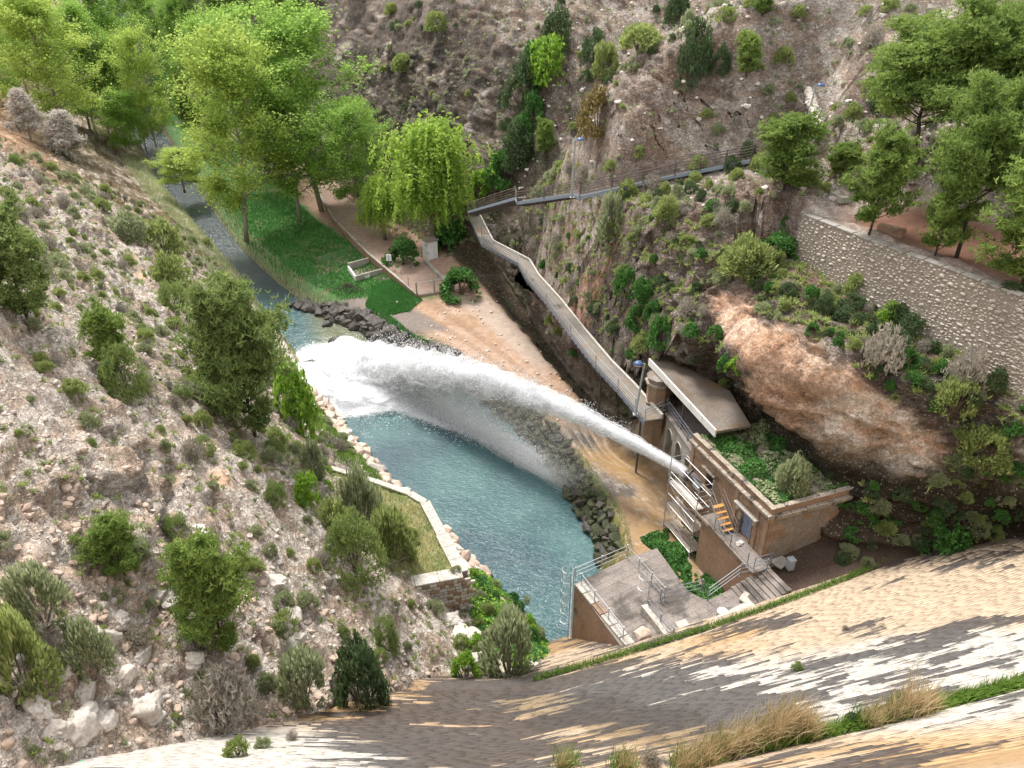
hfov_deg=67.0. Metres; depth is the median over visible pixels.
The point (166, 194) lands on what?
stream bank grass
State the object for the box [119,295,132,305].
sage shrub
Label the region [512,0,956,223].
slope stones
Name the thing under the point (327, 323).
boulder
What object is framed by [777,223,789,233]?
sage shrub
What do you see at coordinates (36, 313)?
olive shrub
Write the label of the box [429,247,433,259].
door
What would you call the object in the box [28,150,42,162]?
sage shrub
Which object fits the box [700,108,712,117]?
olive shrub
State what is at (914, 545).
dark shrub
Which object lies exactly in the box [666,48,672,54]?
twiggy shrub
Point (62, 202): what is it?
twiggy shrub
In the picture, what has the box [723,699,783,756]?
dry grass clump
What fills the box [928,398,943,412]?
ivy bush
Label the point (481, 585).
ivy bush
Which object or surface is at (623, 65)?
sage shrub
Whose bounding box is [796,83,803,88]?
sage shrub
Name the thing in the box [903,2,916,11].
sage shrub
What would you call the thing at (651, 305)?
ivy bush
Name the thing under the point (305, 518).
sage shrub
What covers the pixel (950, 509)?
dark shrub
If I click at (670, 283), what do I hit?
dark shrub
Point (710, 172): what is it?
twiggy shrub
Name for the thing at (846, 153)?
pine tree
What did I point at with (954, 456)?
sage shrub
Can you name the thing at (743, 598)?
slab
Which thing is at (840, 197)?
ledge path
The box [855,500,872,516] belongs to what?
ivy bush
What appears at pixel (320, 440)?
sage shrub
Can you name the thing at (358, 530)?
juniper shrub
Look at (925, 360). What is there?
dark shrub
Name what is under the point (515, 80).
dark shrub
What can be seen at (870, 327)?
dark shrub
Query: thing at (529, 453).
splash
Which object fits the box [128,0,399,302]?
lawn
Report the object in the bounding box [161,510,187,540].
juniper shrub
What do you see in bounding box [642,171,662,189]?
twiggy shrub
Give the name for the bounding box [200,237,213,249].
olive shrub
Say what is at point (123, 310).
twiggy shrub
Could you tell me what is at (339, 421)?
boulder edging
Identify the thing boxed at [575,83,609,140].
bronze shrub
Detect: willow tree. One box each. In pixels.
[347,173,407,239]
[367,109,496,239]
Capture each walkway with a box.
[468,158,750,214]
[469,215,665,472]
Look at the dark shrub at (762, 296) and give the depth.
55.76 m
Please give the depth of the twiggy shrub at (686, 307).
61.47 m
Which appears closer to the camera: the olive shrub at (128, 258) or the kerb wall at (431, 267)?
the olive shrub at (128, 258)
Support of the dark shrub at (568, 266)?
on the cliff
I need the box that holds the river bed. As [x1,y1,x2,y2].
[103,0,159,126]
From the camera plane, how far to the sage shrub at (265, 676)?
35.98 m
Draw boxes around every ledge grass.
[531,557,888,681]
[754,670,1023,753]
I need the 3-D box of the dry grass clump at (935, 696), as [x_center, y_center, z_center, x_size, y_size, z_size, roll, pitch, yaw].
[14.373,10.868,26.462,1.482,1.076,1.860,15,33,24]
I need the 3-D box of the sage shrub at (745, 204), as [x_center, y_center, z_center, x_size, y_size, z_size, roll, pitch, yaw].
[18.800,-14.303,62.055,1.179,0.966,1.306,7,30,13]
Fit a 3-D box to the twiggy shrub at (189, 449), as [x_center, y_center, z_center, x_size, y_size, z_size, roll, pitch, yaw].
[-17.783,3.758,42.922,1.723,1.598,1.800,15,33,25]
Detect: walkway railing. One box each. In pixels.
[481,235,646,421]
[646,398,668,415]
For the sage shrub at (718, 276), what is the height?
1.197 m
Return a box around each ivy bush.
[380,234,419,269]
[434,217,466,254]
[438,266,481,304]
[476,582,486,590]
[481,148,513,191]
[490,592,499,602]
[509,592,518,599]
[510,111,533,145]
[511,599,524,610]
[517,38,544,90]
[522,88,544,126]
[529,627,539,642]
[537,258,545,268]
[568,349,578,357]
[613,262,634,298]
[624,304,642,332]
[624,347,635,362]
[630,274,655,305]
[642,297,661,321]
[644,313,670,351]
[649,253,657,263]
[682,322,699,338]
[694,247,709,257]
[702,197,720,210]
[705,324,723,340]
[716,358,727,372]
[717,353,732,368]
[762,230,799,261]
[763,279,774,295]
[770,273,778,279]
[780,215,788,225]
[800,284,820,300]
[804,321,818,336]
[827,327,835,333]
[831,336,844,347]
[832,330,846,343]
[843,525,860,543]
[845,502,854,511]
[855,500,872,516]
[857,515,876,528]
[869,480,879,490]
[875,514,890,522]
[883,379,895,390]
[893,519,902,525]
[897,347,920,369]
[900,369,923,387]
[908,501,919,506]
[911,504,927,512]
[920,520,974,556]
[924,512,946,531]
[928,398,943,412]
[929,507,945,518]
[933,358,953,379]
[980,470,989,476]
[984,497,995,507]
[991,523,1001,533]
[992,507,1010,524]
[994,426,1015,439]
[998,474,1011,482]
[1002,419,1023,436]
[1011,461,1023,478]
[1018,403,1023,411]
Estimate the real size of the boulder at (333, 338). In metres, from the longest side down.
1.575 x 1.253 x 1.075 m
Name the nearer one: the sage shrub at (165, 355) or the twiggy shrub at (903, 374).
the twiggy shrub at (903, 374)
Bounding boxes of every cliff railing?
[468,183,570,210]
[526,144,755,199]
[579,147,753,196]
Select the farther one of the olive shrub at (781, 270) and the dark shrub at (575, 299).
the dark shrub at (575, 299)
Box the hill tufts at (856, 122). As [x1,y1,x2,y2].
[302,0,1013,268]
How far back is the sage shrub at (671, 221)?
66.05 m
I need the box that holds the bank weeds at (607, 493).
[554,447,633,569]
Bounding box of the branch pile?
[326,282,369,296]
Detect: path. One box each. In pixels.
[316,177,453,296]
[828,190,853,202]
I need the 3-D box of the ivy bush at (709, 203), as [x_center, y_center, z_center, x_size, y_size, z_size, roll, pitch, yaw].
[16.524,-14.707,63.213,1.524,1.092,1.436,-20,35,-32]
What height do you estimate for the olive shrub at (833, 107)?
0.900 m
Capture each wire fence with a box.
[297,270,332,293]
[316,246,357,272]
[390,261,415,290]
[454,273,507,287]
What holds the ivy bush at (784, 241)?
on the cliff
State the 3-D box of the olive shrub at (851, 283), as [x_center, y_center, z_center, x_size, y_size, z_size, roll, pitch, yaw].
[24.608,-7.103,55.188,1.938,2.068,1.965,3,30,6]
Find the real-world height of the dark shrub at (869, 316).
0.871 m
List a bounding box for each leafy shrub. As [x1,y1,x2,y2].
[272,355,325,440]
[293,469,319,510]
[323,479,333,489]
[325,466,332,473]
[450,647,481,677]
[467,631,484,646]
[468,167,490,200]
[468,567,478,578]
[495,604,508,616]
[526,612,536,624]
[527,31,565,87]
[529,623,538,634]
[723,356,738,375]
[877,299,900,326]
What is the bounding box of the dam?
[50,536,1023,767]
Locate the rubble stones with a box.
[0,408,437,767]
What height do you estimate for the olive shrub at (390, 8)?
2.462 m
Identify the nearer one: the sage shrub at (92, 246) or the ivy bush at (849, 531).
the ivy bush at (849, 531)
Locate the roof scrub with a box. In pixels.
[701,418,838,503]
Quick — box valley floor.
[123,0,926,591]
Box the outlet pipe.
[685,469,702,488]
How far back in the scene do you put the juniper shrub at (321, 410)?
74.96 m
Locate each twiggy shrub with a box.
[13,203,33,221]
[29,206,45,218]
[33,173,45,184]
[37,254,55,267]
[39,233,58,249]
[50,353,65,366]
[56,192,73,208]
[69,242,80,250]
[86,472,97,484]
[97,191,110,200]
[117,257,128,268]
[118,305,128,313]
[119,687,129,699]
[122,193,128,199]
[122,622,152,654]
[125,364,157,394]
[131,416,138,422]
[138,359,152,371]
[141,212,150,221]
[162,378,173,388]
[167,393,184,410]
[179,436,207,467]
[180,379,195,385]
[185,661,260,736]
[189,354,206,364]
[192,634,218,655]
[227,521,235,527]
[241,572,260,593]
[283,416,300,430]
[285,729,299,740]
[313,548,331,565]
[318,443,328,455]
[329,437,349,452]
[403,656,411,665]
[417,600,424,610]
[526,235,537,250]
[548,232,560,246]
[562,159,572,174]
[566,277,575,291]
[574,163,587,185]
[613,337,624,354]
[622,277,632,291]
[632,208,641,216]
[639,744,660,767]
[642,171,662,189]
[663,230,678,241]
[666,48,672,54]
[676,296,696,316]
[676,323,686,333]
[680,207,688,214]
[696,305,708,315]
[705,162,715,173]
[711,198,723,211]
[713,204,731,227]
[733,115,741,125]
[779,279,794,291]
[812,46,819,51]
[858,321,910,376]
[861,23,884,47]
[863,301,874,312]
[899,372,910,382]
[908,125,923,134]
[913,338,931,353]
[940,343,992,395]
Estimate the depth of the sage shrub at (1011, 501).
46.82 m
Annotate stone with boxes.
[736,540,743,545]
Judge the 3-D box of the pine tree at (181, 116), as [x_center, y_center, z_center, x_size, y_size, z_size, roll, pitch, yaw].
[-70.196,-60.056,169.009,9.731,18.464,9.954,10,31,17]
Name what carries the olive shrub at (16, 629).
on the hillside at (96, 162)
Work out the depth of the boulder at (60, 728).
27.83 m
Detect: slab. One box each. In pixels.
[675,619,688,627]
[738,591,749,602]
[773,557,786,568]
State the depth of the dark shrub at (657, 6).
98.46 m
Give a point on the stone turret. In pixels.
(658, 390)
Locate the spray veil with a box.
[296,336,688,486]
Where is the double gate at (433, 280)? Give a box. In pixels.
[416,278,444,294]
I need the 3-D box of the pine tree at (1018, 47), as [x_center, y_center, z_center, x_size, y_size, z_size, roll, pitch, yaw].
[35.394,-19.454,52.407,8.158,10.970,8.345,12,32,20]
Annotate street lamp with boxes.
[570,137,584,197]
[633,360,644,415]
[808,83,824,113]
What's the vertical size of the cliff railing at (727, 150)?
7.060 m
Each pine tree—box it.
[0,178,63,317]
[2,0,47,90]
[66,506,152,579]
[72,290,134,372]
[150,525,258,652]
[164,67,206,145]
[166,262,297,436]
[196,0,260,21]
[258,0,310,20]
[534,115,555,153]
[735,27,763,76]
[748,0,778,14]
[754,103,837,189]
[824,136,865,175]
[836,115,928,234]
[856,3,1023,166]
[906,0,1023,160]
[911,168,993,255]
[921,64,1023,257]
[968,131,1023,285]
[993,12,1023,157]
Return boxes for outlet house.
[681,423,853,592]
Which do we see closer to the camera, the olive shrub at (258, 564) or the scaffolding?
the olive shrub at (258, 564)
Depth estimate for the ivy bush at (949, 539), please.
48.94 m
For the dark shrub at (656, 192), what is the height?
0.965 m
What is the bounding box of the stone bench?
[876,223,906,238]
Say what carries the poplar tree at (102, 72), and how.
on the hillside at (96, 162)
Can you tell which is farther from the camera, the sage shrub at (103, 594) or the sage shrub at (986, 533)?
the sage shrub at (986, 533)
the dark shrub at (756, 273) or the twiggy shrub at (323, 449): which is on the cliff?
the dark shrub at (756, 273)
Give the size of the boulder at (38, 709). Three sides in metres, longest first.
1.232 x 0.879 x 0.750 m
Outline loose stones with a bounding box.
[0,185,502,767]
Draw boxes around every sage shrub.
[0,529,11,554]
[0,557,74,635]
[9,180,23,190]
[24,316,46,332]
[25,395,35,401]
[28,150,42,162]
[28,745,41,759]
[36,238,48,252]
[37,219,50,229]
[48,251,71,268]
[53,170,63,178]
[56,610,119,683]
[58,268,74,283]
[60,169,73,179]
[65,205,81,219]
[68,191,81,199]
[71,176,80,183]
[75,303,85,311]
[76,242,93,253]
[77,410,103,430]
[78,184,93,194]
[82,193,96,201]
[88,243,95,249]
[97,281,105,288]
[100,259,116,268]
[100,591,109,600]
[103,206,149,244]
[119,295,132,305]
[125,309,142,323]
[130,537,157,562]
[133,341,153,354]
[135,199,146,206]
[144,598,157,610]
[153,324,171,337]
[157,247,166,256]
[158,438,171,450]
[162,352,173,359]
[183,381,208,400]
[186,240,195,246]
[206,479,219,489]
[245,479,257,489]
[250,524,265,537]
[253,736,271,748]
[255,670,278,694]
[261,446,284,464]
[262,541,277,557]
[271,590,295,610]
[273,640,331,714]
[287,442,300,453]
[296,437,326,484]
[296,589,321,616]
[302,515,314,527]
[312,435,323,443]
[322,415,333,425]
[335,458,382,523]
[337,431,349,442]
[358,80,364,88]
[394,23,401,29]
[401,640,412,650]
[427,599,444,615]
[432,94,439,100]
[437,103,446,111]
[449,565,461,574]
[473,589,486,599]
[476,599,540,677]
[492,580,501,587]
[510,238,515,245]
[523,595,530,603]
[535,626,545,639]
[543,165,559,179]
[552,240,561,250]
[556,214,563,221]
[572,246,579,253]
[583,290,592,299]
[589,269,595,276]
[592,302,600,312]
[594,188,624,243]
[602,245,612,256]
[604,320,610,328]
[618,61,628,70]
[627,61,641,70]
[630,224,641,235]
[648,312,660,325]
[649,195,660,208]
[666,218,675,227]
[669,183,684,197]
[679,8,695,27]
[686,247,696,259]
[699,274,712,285]
[703,4,714,14]
[707,268,716,278]
[709,184,723,196]
[710,122,726,136]
[710,271,731,286]
[711,0,725,6]
[711,219,720,226]
[715,231,723,238]
[721,184,735,198]
[738,200,753,212]
[739,268,750,282]
[753,300,770,312]
[764,82,775,95]
[764,311,772,318]
[766,245,786,259]
[773,311,783,320]
[773,451,812,499]
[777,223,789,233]
[795,282,802,289]
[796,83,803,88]
[806,296,816,302]
[806,303,818,312]
[820,286,833,295]
[828,113,844,127]
[831,283,843,293]
[838,542,859,560]
[840,37,853,47]
[856,117,872,134]
[860,556,875,567]
[868,498,892,515]
[891,533,910,546]
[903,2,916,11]
[910,533,923,546]
[923,116,933,125]
[926,472,951,489]
[938,342,957,359]
[945,452,966,466]
[949,457,971,474]
[960,511,985,526]
[966,520,992,538]
[977,390,987,400]
[994,495,1016,508]
[1011,477,1023,485]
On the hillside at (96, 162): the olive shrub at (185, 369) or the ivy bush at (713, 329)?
the olive shrub at (185, 369)
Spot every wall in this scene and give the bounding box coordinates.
[308,178,417,296]
[331,466,475,611]
[424,259,454,289]
[640,604,669,633]
[703,600,754,622]
[796,208,1023,410]
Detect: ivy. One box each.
[469,573,549,669]
[640,526,722,599]
[700,426,848,504]
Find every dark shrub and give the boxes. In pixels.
[330,629,391,711]
[389,19,401,30]
[396,102,409,114]
[414,0,422,8]
[498,116,534,172]
[498,117,511,130]
[499,50,539,112]
[540,1,572,55]
[565,263,572,271]
[568,295,577,307]
[577,67,593,82]
[579,26,605,67]
[585,299,599,317]
[603,75,612,84]
[608,318,618,334]
[622,190,630,200]
[647,46,656,55]
[651,188,663,197]
[652,4,659,11]
[655,273,668,284]
[662,0,690,26]
[665,281,674,291]
[667,33,675,41]
[671,237,678,244]
[674,14,713,92]
[675,179,684,185]
[677,254,684,261]
[684,181,698,194]
[687,281,702,295]
[689,356,698,363]
[692,240,701,247]
[693,187,706,201]
[708,40,731,76]
[721,197,742,220]
[723,154,741,173]
[737,140,757,158]
[748,279,763,289]
[750,265,768,283]
[756,294,766,301]
[776,281,798,299]
[779,245,791,258]
[813,292,836,314]
[820,328,831,337]
[826,471,835,481]
[830,307,852,323]
[833,304,855,313]
[834,552,851,565]
[837,292,864,312]
[844,711,856,724]
[849,311,866,324]
[852,297,867,307]
[864,322,878,334]
[864,487,879,499]
[866,313,876,322]
[868,99,886,113]
[869,319,882,328]
[873,364,890,375]
[883,302,908,325]
[884,327,911,349]
[891,486,912,502]
[895,311,931,346]
[908,535,928,552]
[913,356,935,374]
[919,375,935,392]
[919,525,930,535]
[921,524,933,534]
[927,339,941,353]
[932,497,950,509]
[935,501,962,519]
[950,511,974,529]
[957,415,970,422]
[960,466,975,480]
[963,393,982,407]
[983,367,1007,395]
[1000,278,1023,293]
[1005,420,1013,428]
[1010,509,1023,520]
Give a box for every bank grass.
[121,152,340,342]
[275,362,457,548]
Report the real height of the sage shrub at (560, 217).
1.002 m
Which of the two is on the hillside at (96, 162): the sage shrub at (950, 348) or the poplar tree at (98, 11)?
the poplar tree at (98, 11)
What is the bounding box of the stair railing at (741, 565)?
[659,558,769,602]
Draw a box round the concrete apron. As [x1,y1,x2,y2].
[566,429,702,584]
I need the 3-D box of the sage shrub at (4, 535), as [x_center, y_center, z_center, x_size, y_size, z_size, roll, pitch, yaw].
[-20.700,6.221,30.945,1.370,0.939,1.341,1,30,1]
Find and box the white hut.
[421,236,438,260]
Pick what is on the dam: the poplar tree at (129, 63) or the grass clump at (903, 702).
the grass clump at (903, 702)
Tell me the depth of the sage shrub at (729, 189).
63.22 m
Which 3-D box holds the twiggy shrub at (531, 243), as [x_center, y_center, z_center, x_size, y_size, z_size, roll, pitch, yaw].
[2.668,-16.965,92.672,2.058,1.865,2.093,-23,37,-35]
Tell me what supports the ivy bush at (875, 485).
on the cliff
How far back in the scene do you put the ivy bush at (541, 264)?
88.65 m
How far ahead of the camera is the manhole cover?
48.05 m
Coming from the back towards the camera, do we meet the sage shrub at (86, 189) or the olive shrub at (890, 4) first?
the sage shrub at (86, 189)
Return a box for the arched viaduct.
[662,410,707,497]
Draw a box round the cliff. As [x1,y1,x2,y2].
[505,0,1023,551]
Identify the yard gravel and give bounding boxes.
[396,294,582,420]
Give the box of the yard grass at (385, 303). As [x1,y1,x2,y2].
[365,279,462,355]
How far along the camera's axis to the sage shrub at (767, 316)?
53.74 m
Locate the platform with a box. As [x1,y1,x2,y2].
[572,548,742,645]
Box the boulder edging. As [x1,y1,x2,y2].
[310,386,492,576]
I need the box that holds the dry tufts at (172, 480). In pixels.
[0,138,472,766]
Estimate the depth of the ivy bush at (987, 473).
47.04 m
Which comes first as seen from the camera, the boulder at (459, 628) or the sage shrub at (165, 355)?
the boulder at (459, 628)
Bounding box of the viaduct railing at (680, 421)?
[667,401,692,439]
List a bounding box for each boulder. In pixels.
[11,654,25,666]
[21,694,59,719]
[40,719,74,739]
[56,663,77,681]
[67,700,104,748]
[74,681,95,704]
[79,677,91,687]
[95,625,122,646]
[100,709,118,732]
[113,609,129,631]
[118,663,138,683]
[130,690,163,722]
[133,645,151,665]
[149,710,166,726]
[153,587,171,603]
[160,591,181,609]
[167,634,179,644]
[185,651,204,673]
[191,403,200,412]
[191,524,216,539]
[268,574,288,589]
[276,606,302,630]
[286,631,305,649]
[322,320,332,326]
[328,336,343,343]
[441,611,463,626]
[451,622,481,643]
[463,651,481,669]
[633,626,651,639]
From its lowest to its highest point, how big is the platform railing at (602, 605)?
1.160 m
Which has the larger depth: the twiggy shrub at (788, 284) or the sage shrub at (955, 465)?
the twiggy shrub at (788, 284)
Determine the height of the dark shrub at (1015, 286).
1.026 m
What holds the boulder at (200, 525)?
on the hillside at (96, 162)
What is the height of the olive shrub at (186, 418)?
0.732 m
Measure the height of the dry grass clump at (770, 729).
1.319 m
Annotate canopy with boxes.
[648,358,750,436]
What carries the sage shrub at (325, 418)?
on the hillside at (96, 162)
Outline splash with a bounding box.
[296,325,548,467]
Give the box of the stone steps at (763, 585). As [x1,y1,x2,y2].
[730,568,791,602]
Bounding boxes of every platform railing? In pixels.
[574,544,665,600]
[581,573,624,638]
[648,600,674,632]
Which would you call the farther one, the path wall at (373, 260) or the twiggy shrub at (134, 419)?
the path wall at (373, 260)
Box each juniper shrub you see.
[7,153,22,166]
[64,237,76,243]
[85,437,98,448]
[96,341,153,404]
[100,248,111,255]
[136,323,154,334]
[154,424,165,434]
[157,278,188,315]
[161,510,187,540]
[172,384,193,400]
[187,236,197,243]
[193,364,245,417]
[193,433,216,458]
[261,478,286,510]
[262,437,285,453]
[318,407,325,416]
[322,505,391,596]
[336,624,350,639]
[373,611,400,659]
[472,643,479,651]
[790,660,804,671]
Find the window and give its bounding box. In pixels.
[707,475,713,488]
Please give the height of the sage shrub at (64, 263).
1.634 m
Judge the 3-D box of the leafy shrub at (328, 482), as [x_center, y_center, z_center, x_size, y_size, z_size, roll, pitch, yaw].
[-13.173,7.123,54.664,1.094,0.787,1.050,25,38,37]
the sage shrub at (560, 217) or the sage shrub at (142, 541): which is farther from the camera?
the sage shrub at (560, 217)
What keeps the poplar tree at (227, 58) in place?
on the lawn at (176, 136)
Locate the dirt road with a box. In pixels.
[376,295,596,432]
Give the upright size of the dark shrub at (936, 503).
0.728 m
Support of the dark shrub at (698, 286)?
on the cliff
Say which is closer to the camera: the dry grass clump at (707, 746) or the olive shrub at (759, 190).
the dry grass clump at (707, 746)
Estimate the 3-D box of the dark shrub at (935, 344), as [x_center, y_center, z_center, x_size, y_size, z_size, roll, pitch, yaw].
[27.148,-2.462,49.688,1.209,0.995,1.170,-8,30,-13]
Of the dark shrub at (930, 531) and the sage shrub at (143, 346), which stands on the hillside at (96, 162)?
the sage shrub at (143, 346)
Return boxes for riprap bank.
[289,297,461,358]
[454,358,624,566]
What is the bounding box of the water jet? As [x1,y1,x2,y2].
[340,315,687,491]
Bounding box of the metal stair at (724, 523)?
[710,488,736,535]
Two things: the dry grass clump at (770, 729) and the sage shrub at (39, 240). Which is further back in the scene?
the sage shrub at (39, 240)
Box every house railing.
[713,517,749,565]
[753,552,773,569]
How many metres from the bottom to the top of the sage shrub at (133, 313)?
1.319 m
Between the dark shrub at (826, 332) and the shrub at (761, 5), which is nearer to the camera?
the dark shrub at (826, 332)
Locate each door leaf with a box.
[741,513,748,535]
[746,518,751,539]
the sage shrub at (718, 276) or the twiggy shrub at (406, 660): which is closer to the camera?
the twiggy shrub at (406, 660)
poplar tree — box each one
[0,0,118,118]
[0,6,35,92]
[0,27,25,101]
[9,0,120,141]
[45,4,90,130]
[51,38,92,129]
[53,0,152,138]
[60,22,116,143]
[74,22,135,146]
[74,85,151,159]
[94,19,176,158]
[103,0,141,55]
[117,54,158,149]
[125,0,165,47]
[140,0,188,79]
[142,144,214,192]
[153,3,241,140]
[154,11,326,241]
[155,0,198,73]
[155,0,203,20]
[192,0,313,177]
[192,0,386,211]
[227,67,345,221]
[251,0,271,28]
[298,94,394,221]
[330,93,389,183]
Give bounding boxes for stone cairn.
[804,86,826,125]
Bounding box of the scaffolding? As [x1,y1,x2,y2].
[663,452,713,558]
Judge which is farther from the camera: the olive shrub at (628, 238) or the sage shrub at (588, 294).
the sage shrub at (588, 294)
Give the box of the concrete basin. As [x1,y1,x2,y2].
[347,258,382,280]
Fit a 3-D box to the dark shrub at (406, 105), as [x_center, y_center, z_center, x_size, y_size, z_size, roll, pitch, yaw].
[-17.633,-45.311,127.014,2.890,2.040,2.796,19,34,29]
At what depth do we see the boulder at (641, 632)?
46.34 m
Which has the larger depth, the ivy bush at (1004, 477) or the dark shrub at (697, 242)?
the dark shrub at (697, 242)
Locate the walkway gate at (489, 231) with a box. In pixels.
[481,224,495,241]
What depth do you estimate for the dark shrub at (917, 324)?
50.42 m
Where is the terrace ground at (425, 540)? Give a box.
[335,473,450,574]
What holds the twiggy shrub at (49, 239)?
on the hillside at (96, 162)
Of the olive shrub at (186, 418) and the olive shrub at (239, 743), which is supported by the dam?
the olive shrub at (239, 743)
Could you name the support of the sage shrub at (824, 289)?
on the cliff
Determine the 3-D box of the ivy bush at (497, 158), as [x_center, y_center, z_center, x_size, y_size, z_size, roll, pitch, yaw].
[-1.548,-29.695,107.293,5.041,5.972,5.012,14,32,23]
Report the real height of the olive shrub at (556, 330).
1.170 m
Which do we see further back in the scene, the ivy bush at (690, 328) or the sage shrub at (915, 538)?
the ivy bush at (690, 328)
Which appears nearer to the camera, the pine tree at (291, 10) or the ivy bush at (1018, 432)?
the ivy bush at (1018, 432)
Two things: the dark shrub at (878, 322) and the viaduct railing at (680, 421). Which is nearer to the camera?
the dark shrub at (878, 322)
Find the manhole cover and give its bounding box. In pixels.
[717,607,727,613]
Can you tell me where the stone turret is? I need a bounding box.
[642,370,670,447]
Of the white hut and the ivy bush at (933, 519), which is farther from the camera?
the white hut
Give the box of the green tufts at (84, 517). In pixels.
[0,151,473,754]
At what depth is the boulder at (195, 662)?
34.00 m
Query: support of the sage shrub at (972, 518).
on the cliff
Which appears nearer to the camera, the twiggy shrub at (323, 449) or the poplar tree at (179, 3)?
the twiggy shrub at (323, 449)
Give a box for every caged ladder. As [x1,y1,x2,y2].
[560,565,574,637]
[638,572,651,602]
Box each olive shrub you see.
[0,601,65,708]
[1,270,12,283]
[13,429,24,438]
[25,195,42,208]
[31,309,40,316]
[32,359,57,373]
[33,350,50,361]
[45,161,58,170]
[51,288,68,296]
[51,301,62,312]
[60,377,90,397]
[68,227,78,235]
[73,172,83,179]
[75,270,91,281]
[81,233,87,239]
[88,268,106,278]
[92,196,111,211]
[97,290,107,297]
[98,183,111,193]
[112,287,120,297]
[122,253,138,266]
[135,327,155,343]
[139,214,186,255]
[143,257,153,263]
[143,307,155,315]
[149,249,193,291]
[155,298,172,309]
[161,359,171,366]
[164,315,184,333]
[170,711,181,722]
[174,349,188,360]
[180,366,192,375]
[181,374,197,383]
[181,414,192,425]
[192,409,213,429]
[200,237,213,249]
[221,734,250,757]
[227,429,236,438]
[230,438,259,462]
[237,461,249,470]
[242,557,266,574]
[245,653,261,673]
[254,464,262,473]
[267,426,288,444]
[269,607,298,639]
[286,547,295,557]
[294,441,302,449]
[306,558,322,573]
[315,493,352,551]
[361,61,369,70]
[370,502,418,569]
[374,647,390,664]
[378,64,385,72]
[383,2,396,14]
[390,52,409,72]
[404,20,411,25]
[407,598,417,610]
[411,528,418,536]
[424,10,446,32]
[452,632,468,651]
[464,89,470,96]
[471,617,484,626]
[479,601,495,617]
[544,314,552,325]
[551,327,561,336]
[553,160,563,167]
[560,275,568,282]
[568,121,577,130]
[589,39,619,81]
[601,159,615,171]
[605,218,616,239]
[614,265,623,273]
[617,21,664,52]
[617,178,639,195]
[618,103,625,108]
[625,232,635,241]
[630,333,649,353]
[633,145,644,157]
[651,193,679,219]
[658,181,670,194]
[669,287,676,293]
[679,233,692,245]
[685,154,708,172]
[685,170,702,183]
[697,36,712,50]
[699,213,715,227]
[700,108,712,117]
[704,179,714,188]
[714,5,737,22]
[715,230,778,281]
[718,378,731,386]
[728,167,745,180]
[733,28,754,45]
[742,0,755,7]
[746,151,768,172]
[754,187,763,194]
[757,62,764,69]
[766,249,785,271]
[767,112,779,121]
[769,284,779,294]
[774,45,796,63]
[775,267,786,276]
[777,298,790,310]
[783,91,798,101]
[790,3,807,17]
[798,167,822,188]
[808,158,818,166]
[820,180,831,191]
[829,171,836,177]
[830,101,841,110]
[841,100,863,119]
[843,272,864,292]
[845,337,864,351]
[855,144,864,163]
[857,4,872,16]
[860,77,876,92]
[864,136,874,142]
[873,519,897,537]
[879,0,899,11]
[889,391,901,402]
[904,123,915,130]
[920,513,943,529]
[926,373,980,422]
[927,357,940,368]
[948,348,961,359]
[951,479,961,485]
[954,422,1015,475]
[955,429,971,441]
[957,490,974,503]
[965,531,979,543]
[970,514,989,528]
[978,481,987,487]
[982,524,1005,542]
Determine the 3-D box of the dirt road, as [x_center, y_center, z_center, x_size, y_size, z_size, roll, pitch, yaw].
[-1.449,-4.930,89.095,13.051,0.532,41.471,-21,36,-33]
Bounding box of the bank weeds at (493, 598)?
[469,570,548,665]
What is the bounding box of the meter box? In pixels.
[386,254,391,268]
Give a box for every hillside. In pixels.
[0,0,541,767]
[243,0,732,279]
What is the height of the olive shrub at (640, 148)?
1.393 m
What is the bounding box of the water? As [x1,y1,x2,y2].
[135,126,598,640]
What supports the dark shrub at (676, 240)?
on the cliff
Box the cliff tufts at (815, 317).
[525,154,1023,502]
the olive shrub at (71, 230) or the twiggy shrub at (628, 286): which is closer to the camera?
the twiggy shrub at (628, 286)
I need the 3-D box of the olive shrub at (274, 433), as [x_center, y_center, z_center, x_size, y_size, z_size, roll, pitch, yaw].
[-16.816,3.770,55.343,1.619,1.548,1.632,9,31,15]
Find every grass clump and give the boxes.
[549,741,587,767]
[551,739,578,767]
[605,739,643,767]
[609,729,648,767]
[665,743,704,767]
[666,727,717,767]
[684,715,742,767]
[696,737,735,765]
[700,708,762,759]
[700,713,741,759]
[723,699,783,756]
[730,719,766,756]
[748,702,794,750]
[748,709,787,749]
[755,688,821,745]
[762,708,796,740]
[774,681,837,744]
[774,696,806,731]
[785,687,847,741]
[796,707,833,742]
[848,694,890,730]
[855,685,904,728]
[873,690,913,723]
[879,642,957,719]
[879,683,917,722]
[885,683,930,717]
[913,676,955,714]
[917,680,948,714]
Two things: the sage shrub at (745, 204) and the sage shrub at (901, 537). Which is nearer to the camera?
the sage shrub at (901, 537)
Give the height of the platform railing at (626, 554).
1.210 m
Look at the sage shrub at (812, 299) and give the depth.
53.27 m
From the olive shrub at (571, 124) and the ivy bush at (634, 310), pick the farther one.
the olive shrub at (571, 124)
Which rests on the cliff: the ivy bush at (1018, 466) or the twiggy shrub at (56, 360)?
the ivy bush at (1018, 466)

